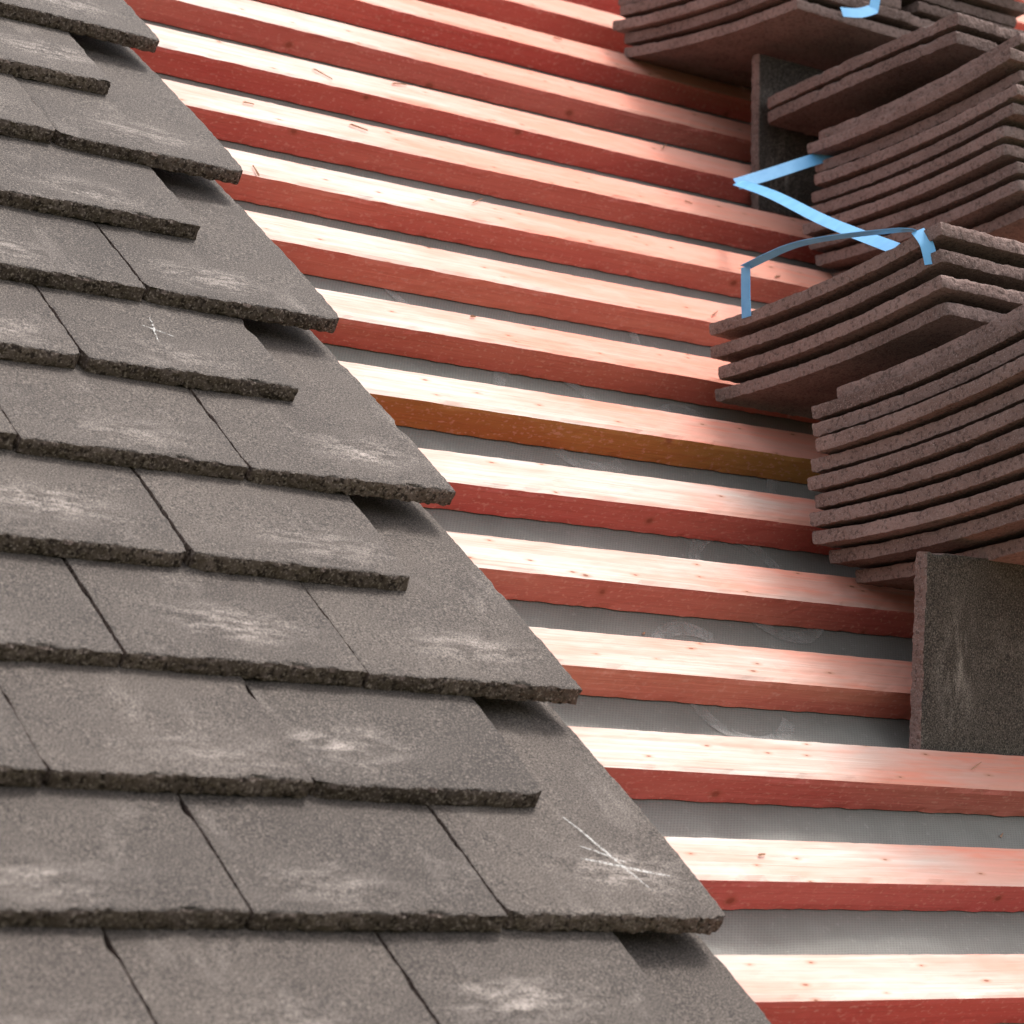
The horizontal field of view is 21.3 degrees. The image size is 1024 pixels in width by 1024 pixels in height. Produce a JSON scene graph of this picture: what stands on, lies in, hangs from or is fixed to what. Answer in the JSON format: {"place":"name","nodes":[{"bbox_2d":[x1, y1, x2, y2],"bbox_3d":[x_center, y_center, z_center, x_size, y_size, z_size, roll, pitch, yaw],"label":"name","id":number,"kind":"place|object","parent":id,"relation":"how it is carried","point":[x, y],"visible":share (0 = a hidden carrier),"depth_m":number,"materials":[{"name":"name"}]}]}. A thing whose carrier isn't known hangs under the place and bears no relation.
{"place":"outdoors","nodes":[
{"label":"outdoors","id":0,"kind":"place"},
{"bbox_2d":[140,0,1023,1023],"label":"roofing membrane","id":1,"kind":"object","parent":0,"point":[828,932],"visible":0.16,"depth_m":2.01,"materials":[{"name":"grey fabric"}]},
{"bbox_2d":[124,0,750,161],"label":"roof batten","id":2,"kind":"object","parent":1,"relation":"on","point":[274,28],"visible":0.62,"depth_m":2.62,"materials":[{"name":"red wood"}]},
{"bbox_2d":[130,23,750,204],"bbox_3d":[0.070,-0.355,2.642,4.150,0.041,0.027,7,-55,-37],"label":"roof batten","id":3,"kind":"object","parent":1,"relation":"on","point":[234,66],"visible":0.56,"depth_m":2.52,"materials":[{"name":"red wood"}]},
{"bbox_2d":[162,79,823,263],"bbox_3d":[0.111,-0.292,2.577,4.150,0.042,0.027,7,-55,-37],"label":"roof batten","id":4,"kind":"object","parent":1,"relation":"on","point":[267,125],"visible":0.6,"depth_m":2.46,"materials":[{"name":"red wood"}]},
{"bbox_2d":[245,210,755,346],"bbox_3d":[0.195,-0.167,2.445,4.150,0.042,0.027,7,-55,-37],"label":"roof batten","id":5,"kind":"object","parent":1,"relation":"on","point":[333,253],"visible":0.45,"depth_m":2.27,"materials":[{"name":"red wood"}]},
{"bbox_2d":[257,0,751,122],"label":"roof batten","id":6,"kind":"object","parent":1,"relation":"on","point":[455,29],"visible":0.53,"depth_m":2.79,"materials":[{"name":"red wood"}]},
{"bbox_2d":[612,0,910,86],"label":"roof tile stack","id":7,"kind":"object","parent":6,"relation":"on","point":[698,38],"visible":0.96,"depth_m":2.79,"materials":[{"name":"brown concrete"}]},
{"bbox_2d":[840,0,879,17],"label":"plastic packing strap","id":8,"kind":"object","parent":7,"relation":"on","point":[871,8],"visible":1,"depth_m":2.69,"materials":[{"name":"blue plastic"}]},
{"bbox_2d":[215,147,832,302],"bbox_3d":[0.153,-0.229,2.511,4.150,0.040,0.026,7,-55,-37],"label":"roof batten","id":9,"kind":"object","parent":1,"relation":"on","point":[302,188],"visible":0.54,"depth_m":2.38,"materials":[{"name":"red wood"}]},
{"bbox_2d":[802,33,1023,276],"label":"roof tile stack","id":10,"kind":"object","parent":9,"relation":"on","point":[948,148],"visible":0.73,"depth_m":2.52,"materials":[{"name":"brown concrete"}]},
{"bbox_2d":[767,12,1023,136],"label":"roof tile stack","id":11,"kind":"object","parent":10,"relation":"on","point":[879,76],"visible":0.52,"depth_m":2.63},
{"bbox_2d":[420,0,631,53],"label":"roof batten","id":12,"kind":"object","parent":1,"relation":"on","point":[574,22],"visible":0.27,"depth_m":2.90,"materials":[{"name":"red wood"}]},
{"bbox_2d":[309,288,820,422],"bbox_3d":[0.237,-0.104,2.380,4.150,0.043,0.026,7,-55,-37],"label":"roof batten","id":13,"kind":"object","parent":1,"relation":"on","point":[396,328],"visible":0.38,"depth_m":2.19,"materials":[{"name":"red wood"}]},
{"bbox_2d":[709,222,1023,418],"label":"roof tile stack","id":14,"kind":"object","parent":13,"relation":"on","point":[802,353],"visible":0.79,"depth_m":2.15,"materials":[{"name":"brown concrete"}]},
{"bbox_2d":[733,154,899,250],"bbox_3d":[0.259,-0.281,2.403,0.115,0.239,0.497,0,-9,3],"label":"plastic packing strap","id":15,"kind":"object","parent":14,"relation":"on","point":[750,182],"visible":0.91,"depth_m":2.48,"materials":[{"name":"blue plastic"}]},
{"bbox_2d":[741,228,935,317],"bbox_3d":[0.257,-0.199,2.176,0.012,0.050,0.217,7,-12,-37],"label":"plastic packing strap","id":16,"kind":"object","parent":14,"relation":"on","point":[927,246],"visible":1,"depth_m":2.20,"materials":[{"name":"blue plastic"}]},
{"bbox_2d":[338,361,828,483],"bbox_3d":[0.279,-0.041,2.314,4.150,0.041,0.027,7,-55,-37],"label":"roof batten","id":17,"kind":"object","parent":1,"relation":"on","point":[451,405],"visible":0.44,"depth_m":2.13,"materials":[{"name":"brown wood"}]},
{"bbox_2d":[563,0,620,15],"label":"roof batten","id":18,"kind":"object","parent":1,"relation":"on","point":[611,6],"visible":0.01,"depth_m":3.04,"materials":[{"name":"red wood"}]},
{"bbox_2d":[418,448,839,554],"bbox_3d":[0.321,0.022,2.248,4.150,0.042,0.026,7,-55,-37],"label":"roof batten","id":19,"kind":"object","parent":1,"relation":"on","point":[536,491],"visible":0.32,"depth_m":2.06,"materials":[{"name":"red wood"}]},
{"bbox_2d":[446,531,914,637],"bbox_3d":[0.362,0.084,2.183,4.150,0.042,0.026,7,-55,-37],"label":"roof batten","id":20,"kind":"object","parent":1,"relation":"on","point":[526,570],"visible":0.48,"depth_m":1.99,"materials":[{"name":"red wood"}]},
{"bbox_2d":[807,304,1023,590],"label":"roof tile stack","id":21,"kind":"object","parent":20,"relation":"on","point":[925,451],"visible":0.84,"depth_m":2.02,"materials":[{"name":"brown concrete"}]},
{"bbox_2d":[529,627,911,719],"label":"roof batten","id":22,"kind":"object","parent":1,"relation":"on","point":[621,666],"visible":0.41,"depth_m":1.92,"materials":[{"name":"red wood"}]},
{"bbox_2d":[750,54,824,221],"bbox_3d":[0.351,-0.371,2.832,0.267,0.164,0.014,7,-10,-37],"label":"propped roof tile","id":23,"kind":"object","parent":1,"relation":"on","point":[771,146],"visible":0.2,"depth_m":2.76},
{"bbox_2d":[568,726,1023,816],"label":"roof batten","id":24,"kind":"object","parent":1,"relation":"on","point":[637,764],"visible":0.5,"depth_m":1.85,"materials":[{"name":"red wood"}]},
{"bbox_2d":[908,551,1023,755],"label":"propped roof tile","id":25,"kind":"object","parent":24,"relation":"on","point":[967,687],"visible":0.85,"depth_m":1.98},
{"label":"roof tile piece","id":26,"kind":"object","parent":24,"relation":"on","visible":0},
{"bbox_2d":[0,689,46,787],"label":"roof tile piece","id":27,"kind":"object","parent":26,"relation":"on","point":[22,764],"visible":1,"depth_m":1.41,"materials":[{"name":"grey concrete"}]},
{"bbox_2d":[664,837,1023,911],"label":"roof batten","id":28,"kind":"object","parent":1,"relation":"on","point":[732,874],"visible":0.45,"depth_m":1.77,"materials":[{"name":"wood"}]},
{"bbox_2d":[714,954,1023,1023],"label":"roof batten","id":29,"kind":"object","parent":1,"relation":"on","point":[895,989],"visible":0.34,"depth_m":1.68,"materials":[{"name":"red wood"}]},
{"bbox_2d":[243,37,1002,855],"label":"wood splinters","id":30,"kind":"object","parent":29,"relation":"on","point":[475,201],"visible":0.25,"depth_m":2.39,"materials":[{"name":"red wood"}]},
{"bbox_2d":[1015,15,1023,30],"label":"roof batten","id":31,"kind":"object","parent":1,"relation":"on","point":[1020,23],"visible":0.03,"depth_m":3.78,"materials":[{"name":"red wood"}]},
{"label":"roof tile piece","id":32,"kind":"object","parent":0,"visible":0},
{"bbox_2d":[0,409,16,449],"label":"roof tile piece","id":33,"kind":"object","parent":32,"relation":"on","point":[8,434],"visible":1,"depth_m":1.66,"materials":[{"name":"grey concrete"}]},
{"label":"roof tile piece","id":34,"kind":"object","parent":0,"visible":0},
{"bbox_2d":[0,73,54,143],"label":"roof tile piece","id":35,"kind":"object","parent":34,"relation":"on","point":[22,116],"visible":0.98,"depth_m":2.02,"materials":[{"name":"grey concrete"}]},
{"bbox_2d":[0,17,110,94],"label":"roof tile piece","id":36,"kind":"object","parent":35,"relation":"on","point":[44,54],"visible":0.9,"depth_m":2.13,"materials":[{"name":"grey concrete"}]},
{"bbox_2d":[0,0,158,52],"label":"roof tile piece","id":37,"kind":"object","parent":36,"relation":"on","point":[121,22],"visible":1,"depth_m":2.22,"materials":[{"name":"grey concrete"}]},
{"label":"roof tile piece","id":38,"kind":"object","parent":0,"visible":0},
{"bbox_2d":[612,931,770,1023],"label":"roof tile piece","id":39,"kind":"object","parent":38,"relation":"on","point":[691,977],"visible":0.17,"depth_m":1.56,"materials":[{"name":"grey concrete"}]},
{"bbox_2d":[374,928,682,1023],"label":"roof tile piece","id":40,"kind":"object","parent":39,"relation":"on","point":[517,976],"visible":0.39,"depth_m":1.47,"materials":[{"name":"grey concrete"}]},
{"bbox_2d":[176,793,506,932],"bbox_3d":[-0.132,0.149,1.538,0.164,0.016,0.268,7,27,-37],"label":"roof tile piece","id":41,"kind":"object","parent":40,"relation":"on","point":[305,864],"visible":0.41,"depth_m":1.47,"materials":[{"name":"grey concrete"}]},
{"bbox_2d":[426,696,724,934],"bbox_3d":[-0.002,0.165,1.638,0.164,0.017,0.267,8,27,-37],"label":"roof tile piece","id":42,"kind":"object","parent":40,"relation":"on","point":[536,871],"visible":0.59,"depth_m":1.58,"materials":[{"name":"grey concrete"}]},
{"bbox_2d":[243,678,541,807],"bbox_3d":[-0.108,0.095,1.654,0.164,0.017,0.268,7,27,-36],"label":"roof tile piece","id":43,"kind":"object","parent":42,"relation":"on","point":[351,743],"visible":0.38,"depth_m":1.58,"materials":[{"name":"grey concrete"}]},
{"bbox_2d":[61,557,366,687],"bbox_3d":[-0.216,0.023,1.671,0.164,0.016,0.268,7,27,-37],"label":"roof tile piece","id":44,"kind":"object","parent":43,"relation":"on","point":[183,618],"visible":0.49,"depth_m":1.60,"materials":[{"name":"grey concrete"}]},
{"bbox_2d":[0,448,185,566],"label":"roof tile piece","id":45,"kind":"object","parent":44,"relation":"on","point":[65,508],"visible":0.59,"depth_m":1.63,"materials":[{"name":"grey concrete"}]},
{"bbox_2d":[0,359,247,480],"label":"roof tile piece","id":46,"kind":"object","parent":45,"relation":"on","point":[78,413],"visible":0.56,"depth_m":1.73,"materials":[{"name":"grey concrete"}]},
{"bbox_2d":[0,279,79,368],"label":"roof tile piece","id":47,"kind":"object","parent":46,"relation":"on","point":[33,330],"visible":0.93,"depth_m":1.77,"materials":[{"name":"grey concrete"}]},
{"bbox_2d":[0,205,145,301],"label":"roof tile piece","id":48,"kind":"object","parent":47,"relation":"on","point":[53,251],"visible":0.62,"depth_m":1.88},
{"bbox_2d":[33,285,297,401],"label":"roof tile piece","id":49,"kind":"object","parent":46,"relation":"on","point":[117,338],"visible":0.52,"depth_m":1.84,"materials":[{"name":"grey concrete"}]},
{"bbox_2d":[93,167,338,332],"bbox_3d":[-0.252,-0.211,2.031,0.164,0.016,0.268,7,27,-37],"label":"roof tile piece","id":50,"kind":"object","parent":49,"relation":"on","point":[232,260],"visible":0.56,"depth_m":1.98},
{"bbox_2d":[0,134,200,239],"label":"roof tile piece","id":51,"kind":"object","parent":50,"relation":"on","point":[51,178],"visible":0.64,"depth_m":1.98,"materials":[{"name":"grey concrete"}]},
{"bbox_2d":[14,32,242,184],"bbox_3d":[-0.335,-0.336,2.162,0.164,0.017,0.268,7,27,-37],"label":"roof tile piece","id":52,"kind":"object","parent":51,"relation":"on","point":[141,112],"visible":0.73,"depth_m":2.11,"materials":[{"name":"grey concrete"}]},
{"bbox_2d":[299,495,581,704],"bbox_3d":[-0.085,0.040,1.768,0.164,0.016,0.268,7,27,-37],"label":"roof tile piece","id":53,"kind":"object","parent":42,"relation":"on","point":[450,620],"visible":0.55,"depth_m":1.72,"materials":[{"name":"grey concrete"}]},
{"bbox_2d":[130,468,409,590],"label":"roof tile piece","id":54,"kind":"object","parent":53,"relation":"on","point":[231,527],"visible":0.44,"depth_m":1.71,"materials":[{"name":"grey concrete"}]},
{"bbox_2d":[188,318,455,505],"bbox_3d":[-0.168,-0.085,1.899,0.164,0.017,0.268,7,27,-37],"label":"roof tile piece","id":55,"kind":"object","parent":54,"relation":"on","point":[331,428],"visible":0.63,"depth_m":1.84,"materials":[{"name":"grey concrete"}]},
{"bbox_2d":[563,817,648,887],"bbox_3d":[0.056,0.200,1.593,0.058,0.044,0.002,-5,-11,29],"label":"chalk mark","id":56,"kind":"object","parent":42,"relation":"on","point":[601,848],"visible":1,"depth_m":1.60,"materials":[{"name":"grey"}]},
{"bbox_2d":[586,859,668,875],"bbox_3d":[0.066,0.207,1.587,0.059,0.010,0.001,4,-10,-25],"label":"chalk mark","id":57,"kind":"object","parent":42,"relation":"on","point":[625,867],"visible":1,"depth_m":1.59,"materials":[{"name":"grey"}]},
{"label":"roof tile piece","id":58,"kind":"object","parent":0,"visible":0},
{"bbox_2d":[101,926,435,1023],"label":"roof tile piece","id":59,"kind":"object","parent":58,"relation":"on","point":[243,975],"visible":0.34,"depth_m":1.37,"materials":[{"name":"grey concrete"}]},
{"label":"roof tile piece","id":60,"kind":"object","parent":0,"visible":0},
{"bbox_2d":[0,926,153,1023],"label":"roof tile piece","id":61,"kind":"object","parent":60,"relation":"on","point":[51,975],"visible":0.69,"depth_m":1.30,"materials":[{"name":"grey concrete"}]},
{"bbox_2d":[0,784,249,929],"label":"roof tile piece","id":62,"kind":"object","parent":61,"relation":"on","point":[101,859],"visible":0.69,"depth_m":1.38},
{"bbox_2d":[0,660,312,798],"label":"roof tile piece","id":63,"kind":"object","parent":62,"relation":"on","point":[87,727],"visible":0.54,"depth_m":1.49,"materials":[{"name":"grey concrete"}]},
{"bbox_2d":[0,551,122,667],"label":"roof tile piece","id":64,"kind":"object","parent":63,"relation":"on","point":[48,613],"visible":0.88,"depth_m":1.53,"materials":[{"name":"grey concrete"}]},
{"bbox_3d":[0.523,-0.457,2.956,0.292,0.073,0.183,7,-12,-37],"label":"roof tile stack","id":65,"kind":"object","parent":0,"visible":0},
{"bbox_2d":[709,67,751,82],"bbox_3d":[0.361,-0.496,2.907,0.287,0.065,0.168,7,-12,-37],"label":"roof tile stack","id":66,"kind":"object","parent":65,"relation":"on","point":[744,75],"depth_m":2.90,"materials":[{"name":"brown concrete"}]},
{"bbox_2d":[743,0,1023,88],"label":"roof tile stack","id":67,"kind":"object","parent":66,"relation":"on","point":[999,13],"visible":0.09,"depth_m":2.84,"materials":[{"name":"brown concrete"}]}
]}

